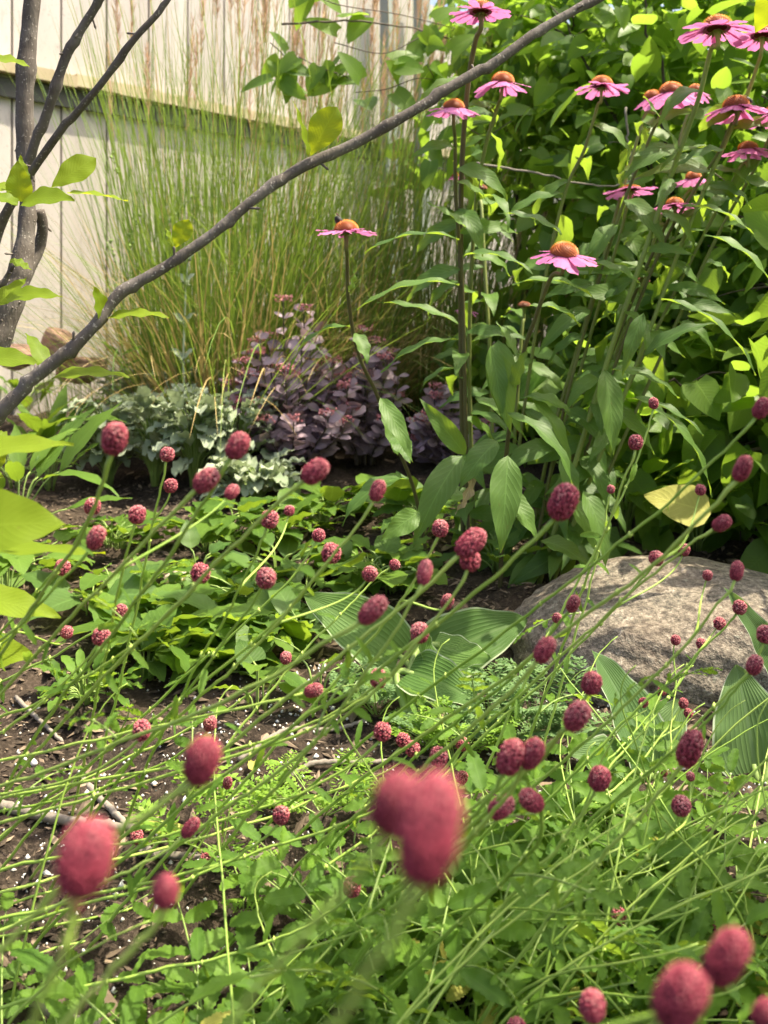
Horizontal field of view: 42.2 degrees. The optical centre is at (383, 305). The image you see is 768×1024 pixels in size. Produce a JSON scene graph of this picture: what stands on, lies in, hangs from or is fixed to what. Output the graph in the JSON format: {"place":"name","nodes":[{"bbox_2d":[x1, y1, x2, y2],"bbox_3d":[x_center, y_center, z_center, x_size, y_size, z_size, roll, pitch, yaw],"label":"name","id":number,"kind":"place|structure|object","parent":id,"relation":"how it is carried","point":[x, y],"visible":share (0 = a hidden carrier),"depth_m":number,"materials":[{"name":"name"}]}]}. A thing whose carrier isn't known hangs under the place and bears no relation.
{"place":"outdoors","nodes":[
{"label":"outdoors","id":0,"kind":"place"},
{"bbox_2d":[0,393,767,1023],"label":"ground","id":1,"kind":"structure","parent":0,"point":[344,467],"depth_m":1.55,"materials":[{"name":"soil"}]},
{"bbox_2d":[0,422,127,671],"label":"burnet flower","id":2,"kind":"object","parent":1,"relation":"on","point":[114,438],"visible":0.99,"depth_m":0.74,"materials":[{"name":"green plant"}]},
{"bbox_2d":[0,402,131,513],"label":"plant","id":3,"kind":"object","parent":1,"relation":"on","point":[42,461],"visible":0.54,"depth_m":2.37,"materials":[{"name":"green plant"}]},
{"bbox_2d":[29,816,115,1023],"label":"burnet flower","id":4,"kind":"object","parent":1,"relation":"on","point":[85,858],"visible":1,"depth_m":0.29,"materials":[{"name":"plant"}]},
{"bbox_2d":[31,639,144,711],"bbox_3d":[-0.489,0.612,1.651,0.172,0.091,0.185,0,0,-25],"label":"weed rosette","id":5,"kind":"object","parent":1,"relation":"on","point":[80,687],"visible":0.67,"depth_m":1.65,"materials":[{"name":"green plant"}]},
{"bbox_2d":[18,563,159,622],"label":"ground cover plant","id":6,"kind":"object","parent":1,"relation":"on","point":[61,597],"visible":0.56,"depth_m":1.98,"materials":[{"name":"green plant"}]},
{"bbox_2d":[7,683,179,1022],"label":"burnet clump","id":7,"kind":"object","parent":1,"relation":"on","point":[109,929],"visible":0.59,"depth_m":1.08,"materials":[{"name":"green plant"}]},
{"bbox_2d":[53,388,152,485],"bbox_3d":[-0.804,0.383,2.895,0.295,0.285,0.303,0,0,0],"label":"lambs ear","id":8,"kind":"object","parent":1,"relation":"on","point":[93,456],"visible":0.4,"depth_m":2.85},
{"bbox_2d":[0,735,221,954],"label":"burnet flower","id":9,"kind":"object","parent":1,"relation":"on","point":[202,759],"visible":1,"depth_m":0.42,"materials":[{"name":"plant"}]},
{"bbox_2d":[0,466,239,696],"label":"burnet flower","id":10,"kind":"object","parent":1,"relation":"on","point":[205,480],"visible":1,"depth_m":0.83,"materials":[{"name":"green plant"}]},
{"bbox_2d":[61,873,179,1023],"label":"burnet flower","id":11,"kind":"object","parent":1,"relation":"on","point":[165,888],"visible":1,"depth_m":0.42,"materials":[{"name":"red plant"}]},
{"bbox_2d":[0,431,249,802],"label":"burnet flower","id":12,"kind":"object","parent":1,"relation":"on","point":[237,446],"visible":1,"depth_m":0.84,"materials":[{"name":"green plant"}]},
{"bbox_2d":[111,382,201,486],"bbox_3d":[-0.646,0.367,2.860,0.317,0.297,0.282,0,0,0],"label":"lambs ear","id":13,"kind":"object","parent":1,"relation":"on","point":[145,397],"visible":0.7,"depth_m":2.81},
{"bbox_2d":[90,604,224,681],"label":"ground cover plant","id":14,"kind":"object","parent":1,"relation":"on","point":[157,669],"visible":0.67,"depth_m":1.71,"materials":[{"name":"green plant"}]},
{"bbox_2d":[0,458,329,801],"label":"burnet flower","id":15,"kind":"object","parent":1,"relation":"on","point":[314,471],"visible":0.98,"depth_m":0.86,"materials":[{"name":"green plant"}]},
{"bbox_2d":[0,878,360,1011],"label":"burnet flower","id":16,"kind":"object","parent":1,"relation":"on","point":[354,890],"visible":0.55,"depth_m":0.96,"materials":[{"name":"green plant"}]},
{"bbox_2d":[0,542,377,841],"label":"burnet flower","id":17,"kind":"object","parent":1,"relation":"on","point":[369,573],"visible":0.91,"depth_m":1.00,"materials":[{"name":"green plant"}]},
{"bbox_2d":[146,385,240,488],"bbox_3d":[-0.528,0.369,2.802,0.261,0.289,0.296,0,0,0],"label":"lambs ear","id":18,"kind":"object","parent":1,"relation":"on","point":[194,455],"visible":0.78,"depth_m":2.74},
{"bbox_2d":[0,892,387,1023],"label":"burnet clump","id":19,"kind":"object","parent":1,"relation":"on","point":[10,969],"visible":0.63,"depth_m":1.00,"materials":[{"name":"green plant"}]},
{"bbox_2d":[0,595,387,787],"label":"burnet flower","id":20,"kind":"object","parent":1,"relation":"on","point":[372,610],"visible":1,"depth_m":0.79,"materials":[{"name":"green plant"}]},
{"bbox_2d":[125,745,283,850],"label":"ferny seedling","id":21,"kind":"object","parent":1,"relation":"on","point":[259,794],"visible":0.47,"depth_m":1.25,"materials":[{"name":"green plant"}]},
{"bbox_2d":[29,479,385,879],"bbox_3d":[-0.226,0.433,1.043,0.569,0.562,0.027,0,0,39],"label":"burnet flower","id":22,"kind":"object","parent":1,"relation":"on","point":[377,490],"visible":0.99,"depth_m":0.93,"materials":[{"name":"green plant"}]},
{"bbox_2d":[0,622,428,823],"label":"burnet flower","id":23,"kind":"object","parent":1,"relation":"on","point":[417,629],"visible":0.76,"depth_m":1.02,"materials":[{"name":"green plant"}]},
{"bbox_2d":[188,386,282,483],"bbox_3d":[-0.428,0.372,2.851,0.272,0.284,0.275,0,0,17],"label":"lambs ear","id":24,"kind":"object","parent":1,"relation":"on","point":[244,422],"visible":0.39,"depth_m":2.79},
{"bbox_2d":[198,447,306,499],"bbox_3d":[-0.346,0.466,2.711,0.294,0.144,0.311,0,0,0],"label":"lambs ear","id":25,"kind":"object","parent":1,"relation":"on","point":[271,473],"visible":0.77,"depth_m":2.65},
{"bbox_2d":[40,527,486,932],"bbox_3d":[-0.163,0.453,0.973,0.582,0.541,0.041,0,0,35],"label":"burnet flower","id":26,"kind":"object","parent":1,"relation":"on","point":[470,543],"visible":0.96,"depth_m":0.86,"materials":[{"name":"green plant"}]},
{"bbox_2d":[208,532,342,597],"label":"ground cover plant","id":27,"kind":"object","parent":1,"relation":"on","point":[287,546],"visible":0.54,"depth_m":2.20,"materials":[{"name":"green plant"}]},
{"bbox_2d":[0,0,555,452],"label":"reed grass clump","id":28,"kind":"object","parent":1,"relation":"on","point":[154,336],"visible":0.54,"depth_m":3.06,"materials":[{"name":"green plant"}]},
{"bbox_2d":[0,0,560,414],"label":"wooden fence","id":29,"kind":"object","parent":1,"relation":"on","point":[48,37],"visible":0.17,"depth_m":4.06,"materials":[{"name":"white paint"}]},
{"bbox_2d":[85,553,480,950],"bbox_3d":[-0.137,0.466,0.960,0.501,0.521,0.046,0,0,33],"label":"burnet flower","id":30,"kind":"object","parent":1,"relation":"on","point":[471,564],"visible":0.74,"depth_m":0.89,"materials":[{"name":"green plant"}]},
{"bbox_2d":[8,0,560,414],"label":"reed grass clump","id":31,"kind":"object","parent":1,"relation":"on","point":[382,286],"visible":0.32,"depth_m":3.38,"materials":[{"name":"green plant"}]},
{"bbox_2d":[218,294,365,470],"bbox_3d":[-0.275,0.231,2.938,0.444,0.531,0.379,0,0,0],"label":"purple stonecrop","id":32,"kind":"object","parent":1,"relation":"on","point":[318,434],"visible":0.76,"depth_m":2.90,"materials":[{"name":"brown plant"}]},
{"bbox_2d":[163,559,432,927],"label":"burnet flower","id":33,"kind":"object","parent":1,"relation":"on","point":[424,572],"visible":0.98,"depth_m":0.87,"materials":[{"name":"green plant"}]},
{"bbox_2d":[149,519,453,909],"bbox_3d":[-0.100,0.466,1.102,0.392,0.504,0.065,0,0,27],"label":"burnet flower","id":34,"kind":"object","parent":1,"relation":"on","point":[439,528],"visible":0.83,"depth_m":1.06,"materials":[{"name":"green plant"}]},
{"bbox_2d":[0,0,603,667],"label":"magnolia tree","id":35,"kind":"object","parent":1,"relation":"on","point":[24,522],"visible":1,"depth_m":1.38,"materials":[{"name":"green plant"}]},
{"bbox_2d":[256,581,352,642],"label":"ground cover plant","id":36,"kind":"object","parent":1,"relation":"on","point":[282,600],"visible":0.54,"depth_m":1.88,"materials":[{"name":"green plant"}]},
{"bbox_2d":[32,482,579,947],"bbox_3d":[-0.115,0.435,0.966,0.640,0.587,0.077,0,0,34],"label":"burnet flower","id":37,"kind":"object","parent":1,"relation":"on","point":[562,502],"visible":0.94,"depth_m":0.92,"materials":[{"name":"green plant"}]},
{"bbox_2d":[10,837,619,1023],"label":"burnet clump","id":38,"kind":"object","parent":1,"relation":"on","point":[478,979],"visible":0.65,"depth_m":0.97,"materials":[{"name":"green plant"}]},
{"bbox_2d":[261,748,377,816],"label":"ferny seedling","id":39,"kind":"object","parent":1,"relation":"on","point":[285,792],"visible":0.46,"depth_m":1.36,"materials":[{"name":"green plant"}]},
{"bbox_2d":[227,769,417,1023],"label":"burnet flower","id":40,"kind":"object","parent":1,"relation":"on","point":[387,803],"visible":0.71,"depth_m":0.26,"materials":[{"name":"plant"}]},
{"bbox_2d":[289,219,428,558],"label":"coneflower","id":41,"kind":"object","parent":1,"relation":"on","point":[404,521],"visible":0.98,"depth_m":1.69,"materials":[{"name":"green plant"}]},
{"bbox_2d":[329,324,411,465],"bbox_3d":[-0.051,0.270,3.041,0.283,0.429,0.239,0,0,0],"label":"purple stonecrop","id":42,"kind":"object","parent":1,"relation":"on","point":[371,429],"visible":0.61,"depth_m":3.00,"materials":[{"name":"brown plant"}]},
{"bbox_2d":[80,685,661,1023],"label":"burnet clump","id":43,"kind":"object","parent":1,"relation":"on","point":[202,942],"visible":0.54,"depth_m":0.99,"materials":[{"name":"green plant"}]},
{"bbox_2d":[316,534,427,591],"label":"ground cover plant","id":44,"kind":"object","parent":1,"relation":"on","point":[396,577],"visible":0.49,"depth_m":2.08,"materials":[{"name":"green plant"}]},
{"bbox_2d":[329,769,462,1023],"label":"burnet flower","id":45,"kind":"object","parent":1,"relation":"on","point":[430,820],"visible":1,"depth_m":0.22,"materials":[{"name":"plant"}]},
{"bbox_2d":[282,738,524,1011],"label":"burnet flower","id":46,"kind":"object","parent":1,"relation":"on","point":[509,758],"visible":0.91,"depth_m":0.81,"materials":[{"name":"green plant"}]},
{"bbox_2d":[197,0,614,410],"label":"reed grass clump","id":47,"kind":"object","parent":1,"relation":"on","point":[415,401],"visible":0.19,"depth_m":3.72,"materials":[{"name":"green plant"}]},
{"bbox_2d":[304,592,527,733],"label":"hosta","id":48,"kind":"object","parent":1,"relation":"on","point":[469,632],"visible":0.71,"depth_m":1.69,"materials":[{"name":"green plant"}]},
{"bbox_2d":[280,636,556,888],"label":"burnet flower","id":49,"kind":"object","parent":1,"relation":"on","point":[544,649],"visible":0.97,"depth_m":0.84,"materials":[{"name":"green plant"}]},
{"bbox_2d":[182,639,698,1023],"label":"burnet clump","id":50,"kind":"object","parent":1,"relation":"on","point":[231,881],"visible":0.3,"depth_m":1.07,"materials":[{"name":"green plant"}]},
{"bbox_2d":[357,0,532,546],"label":"coneflower","id":51,"kind":"object","parent":1,"relation":"on","point":[441,484],"visible":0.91,"depth_m":1.94,"materials":[{"name":"green plant"}]},
{"bbox_2d":[333,736,564,1007],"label":"burnet flower","id":52,"kind":"object","parent":1,"relation":"on","point":[533,756],"visible":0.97,"depth_m":0.81,"materials":[{"name":"green plant"}]},
{"bbox_2d":[311,700,591,965],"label":"burnet flower","id":53,"kind":"object","parent":1,"relation":"on","point":[576,715],"visible":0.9,"depth_m":0.77,"materials":[{"name":"green plant"}]},
{"bbox_2d":[406,381,498,464],"bbox_3d":[0.185,0.360,2.995,0.276,0.263,0.215,0,0,33],"label":"purple stonecrop","id":54,"kind":"object","parent":1,"relation":"on","point":[429,445],"visible":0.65,"depth_m":2.98,"materials":[{"name":"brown plant"}]},
{"bbox_2d":[377,98,531,530],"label":"coneflower","id":55,"kind":"object","parent":1,"relation":"on","point":[446,429],"visible":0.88,"depth_m":2.05,"materials":[{"name":"green plant"}]},
{"bbox_2d":[420,71,529,527],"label":"coneflower","id":56,"kind":"object","parent":1,"relation":"on","point":[504,81],"visible":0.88,"depth_m":2.13,"materials":[{"name":"green plant"}]},
{"bbox_2d":[189,701,767,1023],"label":"burnet clump","id":57,"kind":"object","parent":1,"relation":"on","point":[297,994],"visible":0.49,"depth_m":0.97,"materials":[{"name":"green plant"}]},
{"bbox_2d":[439,184,532,544],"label":"coneflower","id":58,"kind":"object","parent":1,"relation":"on","point":[491,302],"visible":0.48,"depth_m":2.37,"materials":[{"name":"green plant"}]},
{"bbox_2d":[380,149,592,434],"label":"leafy shrub","id":59,"kind":"object","parent":1,"relation":"on","point":[453,325],"visible":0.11,"depth_m":3.38,"materials":[{"name":"green plant"}]},
{"bbox_2d":[229,696,767,1023],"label":"burnet clump","id":60,"kind":"object","parent":1,"relation":"on","point":[276,899],"visible":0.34,"depth_m":1.04,"materials":[{"name":"green plant"}]},
{"bbox_2d":[376,787,620,1009],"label":"burnet flower","id":61,"kind":"object","parent":1,"relation":"on","point":[531,800],"visible":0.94,"depth_m":0.81,"materials":[{"name":"green plant"}]},
{"bbox_2d":[240,397,767,852],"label":"burnet flower","id":62,"kind":"object","parent":1,"relation":"on","point":[760,409],"visible":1,"depth_m":0.97,"materials":[{"name":"green plant"}]},
{"bbox_2d":[455,301,568,570],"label":"coneflower","id":63,"kind":"object","parent":1,"relation":"on","point":[541,369],"visible":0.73,"depth_m":2.25,"materials":[{"name":"green plant"}]},
{"bbox_2d":[259,664,767,1023],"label":"burnet clump","id":64,"kind":"object","parent":1,"relation":"on","point":[476,770],"visible":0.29,"depth_m":1.08,"materials":[{"name":"green plant"}]},
{"bbox_2d":[276,455,752,857],"bbox_3d":[0.124,0.415,1.071,0.637,0.598,0.253,0,0,41],"label":"burnet flower","id":65,"kind":"object","parent":1,"relation":"on","point":[742,468],"visible":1,"depth_m":0.95,"materials":[{"name":"green plant"}]},
{"bbox_2d":[421,765,610,1023],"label":"burnet flower","id":66,"kind":"object","parent":1,"relation":"on","point":[599,779],"visible":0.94,"depth_m":0.90,"materials":[{"name":"green plant"}]},
{"bbox_2d":[459,241,598,587],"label":"coneflower","id":67,"kind":"object","parent":1,"relation":"on","point":[504,370],"visible":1,"depth_m":1.72,"materials":[{"name":"green plant"}]},
{"bbox_2d":[446,654,615,741],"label":"ferny seedling","id":68,"kind":"object","parent":1,"relation":"on","point":[529,712],"visible":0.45,"depth_m":1.53,"materials":[{"name":"green plant"}]},
{"bbox_2d":[384,544,689,846],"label":"burnet flower","id":69,"kind":"object","parent":1,"relation":"on","point":[428,722],"visible":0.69,"depth_m":1.16,"materials":[{"name":"green plant"}]},
{"bbox_2d":[320,745,767,1023],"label":"burnet clump","id":70,"kind":"object","parent":1,"relation":"on","point":[719,918],"visible":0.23,"depth_m":1.01,"materials":[{"name":"green plant"}]},
{"bbox_2d":[365,514,731,854],"bbox_3d":[0.110,0.452,1.035,0.487,0.527,0.068,0,0,41],"label":"burnet flower","id":71,"kind":"object","parent":1,"relation":"on","point":[721,523],"visible":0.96,"depth_m":1.01,"materials":[{"name":"green plant"}]},
{"bbox_2d":[474,75,629,540],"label":"coneflower","id":72,"kind":"object","parent":1,"relation":"on","point":[603,85],"visible":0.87,"depth_m":2.12,"materials":[{"name":"green plant"}]},
{"bbox_2d":[423,0,698,409],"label":"leafy shrub","id":73,"kind":"object","parent":1,"relation":"on","point":[543,10],"visible":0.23,"depth_m":3.50,"materials":[{"name":"green plant"}]},
{"bbox_2d":[486,89,659,563],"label":"coneflower","id":74,"kind":"object","parent":1,"relation":"on","point":[531,494],"visible":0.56,"depth_m":2.19,"materials":[{"name":"green plant"}]},
{"bbox_2d":[383,693,767,986],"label":"burnet clump","id":75,"kind":"object","parent":1,"relation":"on","point":[564,805],"visible":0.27,"depth_m":1.21,"materials":[{"name":"green plant"}]},
{"bbox_2d":[503,184,661,566],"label":"coneflower","id":76,"kind":"object","parent":1,"relation":"on","point":[635,244],"visible":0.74,"depth_m":2.16,"materials":[{"name":"green plant"}]},
{"bbox_2d":[401,628,767,1015],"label":"burnet clump","id":77,"kind":"object","parent":1,"relation":"on","point":[673,946],"visible":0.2,"depth_m":1.11,"materials":[{"name":"green plant"}]},
{"bbox_2d":[476,729,703,1023],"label":"burnet flower","id":78,"kind":"object","parent":1,"relation":"on","point":[689,749],"visible":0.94,"depth_m":0.87,"materials":[{"name":"green plant"}]},
{"bbox_2d":[418,0,767,430],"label":"leafy shrub","id":79,"kind":"object","parent":1,"relation":"on","point":[632,30],"visible":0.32,"depth_m":2.99,"materials":[{"name":"green plant"}]},
{"bbox_2d":[282,19,482,49],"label":"twig","id":80,"kind":"object","parent":79,"relation":"on","point":[308,22],"visible":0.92,"depth_m":2.90,"materials":[{"name":"brown wood"}]},
{"bbox_2d":[240,0,537,162],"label":"climbing vine","id":81,"kind":"object","parent":80,"relation":"hanging from","point":[409,59],"visible":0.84,"depth_m":2.91,"materials":[{"name":"green plant"}]},
{"bbox_2d":[491,771,694,1015],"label":"burnet flower","id":82,"kind":"object","parent":1,"relation":"on","point":[681,806],"visible":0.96,"depth_m":0.95,"materials":[{"name":"green plant"}]},
{"bbox_2d":[447,561,743,875],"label":"burnet flower","id":83,"kind":"object","parent":1,"relation":"on","point":[736,571],"visible":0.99,"depth_m":0.98,"materials":[{"name":"green plant"}]},
{"bbox_2d":[424,803,767,1023],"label":"burnet clump","id":84,"kind":"object","parent":1,"relation":"on","point":[518,981],"visible":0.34,"depth_m":0.99,"materials":[{"name":"green plant"}]},
{"bbox_2d":[429,216,767,466],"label":"leafy shrub","id":85,"kind":"object","parent":1,"relation":"on","point":[680,363],"visible":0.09,"depth_m":2.80,"materials":[{"name":"green plant"}]},
{"bbox_2d":[508,197,700,587],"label":"coneflower","id":86,"kind":"object","parent":1,"relation":"on","point":[594,470],"visible":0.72,"depth_m":2.08,"materials":[{"name":"green plant"}]},
{"bbox_2d":[510,81,702,565],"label":"coneflower","id":87,"kind":"object","parent":1,"relation":"on","point":[610,396],"visible":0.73,"depth_m":2.05,"materials":[{"name":"green plant"}]},
{"bbox_2d":[510,171,705,557],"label":"coneflower","id":88,"kind":"object","parent":1,"relation":"on","point":[692,179],"visible":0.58,"depth_m":2.18,"materials":[{"name":"green plant"}]},
{"bbox_2d":[452,636,767,939],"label":"burnet clump","id":89,"kind":"object","parent":1,"relation":"on","point":[725,878],"visible":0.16,"depth_m":1.19,"materials":[{"name":"green plant"}]},
{"bbox_2d":[471,701,767,1007],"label":"burnet clump","id":90,"kind":"object","parent":1,"relation":"on","point":[716,784],"visible":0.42,"depth_m":1.12,"materials":[{"name":"green plant"}]},
{"bbox_2d":[486,665,767,956],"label":"burnet clump","id":91,"kind":"object","parent":1,"relation":"on","point":[701,781],"visible":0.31,"depth_m":1.27,"materials":[{"name":"green plant"}]},
{"bbox_2d":[572,650,686,783],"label":"hosta","id":92,"kind":"object","parent":1,"relation":"on","point":[612,673],"visible":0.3,"depth_m":1.47,"materials":[{"name":"green plant"}]},
{"bbox_2d":[503,94,767,581],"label":"coneflower","id":93,"kind":"object","parent":1,"relation":"on","point":[737,104],"visible":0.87,"depth_m":2.03,"materials":[{"name":"green plant"}]},
{"bbox_2d":[509,555,767,707],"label":"boulder","id":94,"kind":"object","parent":1,"relation":"on","point":[644,627],"visible":0.34,"depth_m":1.70,"materials":[{"name":"stone"}]},
{"bbox_2d":[510,108,767,583],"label":"coneflower","id":95,"kind":"object","parent":1,"relation":"on","point":[536,564],"visible":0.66,"depth_m":2.09,"materials":[{"name":"green plant"}]},
{"bbox_2d":[514,294,767,573],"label":"leafy shrub","id":96,"kind":"object","parent":1,"relation":"on","point":[720,415],"visible":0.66,"depth_m":2.32,"materials":[{"name":"green plant"}]},
{"bbox_2d":[644,485,710,526],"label":"hanging leaf","id":97,"kind":"object","parent":96,"relation":"hanging from","point":[681,507],"visible":0.84,"depth_m":2.11,"materials":[{"name":"yellow plant"}]},
{"bbox_2d":[536,14,755,584],"bbox_3d":[0.521,0.036,1.942,0.274,1.157,0.530,0,0,-16],"label":"coneflower","id":98,"kind":"object","parent":1,"relation":"on","point":[714,30],"visible":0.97,"depth_m":1.94,"materials":[{"name":"green plant"}]},
{"bbox_2d":[531,140,767,565],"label":"coneflower","id":99,"kind":"object","parent":1,"relation":"on","point":[592,504],"visible":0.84,"depth_m":2.03,"materials":[{"name":"green plant"}]},
{"bbox_2d":[545,25,767,579],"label":"coneflower","id":100,"kind":"object","parent":1,"relation":"on","point":[756,41],"visible":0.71,"depth_m":2.02,"materials":[{"name":"green plant"}]},
{"bbox_2d":[555,6,767,502],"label":"leafy shrub","id":101,"kind":"object","parent":1,"relation":"on","point":[724,78],"visible":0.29,"depth_m":2.57,"materials":[{"name":"green plant"}]},
{"bbox_2d":[650,961,709,1023],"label":"burnet flower","id":102,"kind":"object","parent":1,"relation":"on","point":[680,990],"visible":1,"depth_m":0.34,"materials":[{"name":"pink plant"}]},
{"bbox_2d":[612,926,752,1023],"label":"burnet flower","id":103,"kind":"object","parent":1,"relation":"on","point":[726,956],"visible":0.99,"depth_m":0.37,"materials":[{"name":"pink plant"}]},
{"bbox_2d":[712,587,767,784],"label":"hosta","id":104,"kind":"object","parent":1,"relation":"on","point":[752,691],"visible":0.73,"depth_m":1.44,"materials":[{"name":"green plant"}]},
{"bbox_2d":[735,211,767,397],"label":"leafy shrub","id":105,"kind":"object","parent":1,"relation":"on","point":[757,223],"visible":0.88,"depth_m":1.97,"materials":[{"name":"green plant"}]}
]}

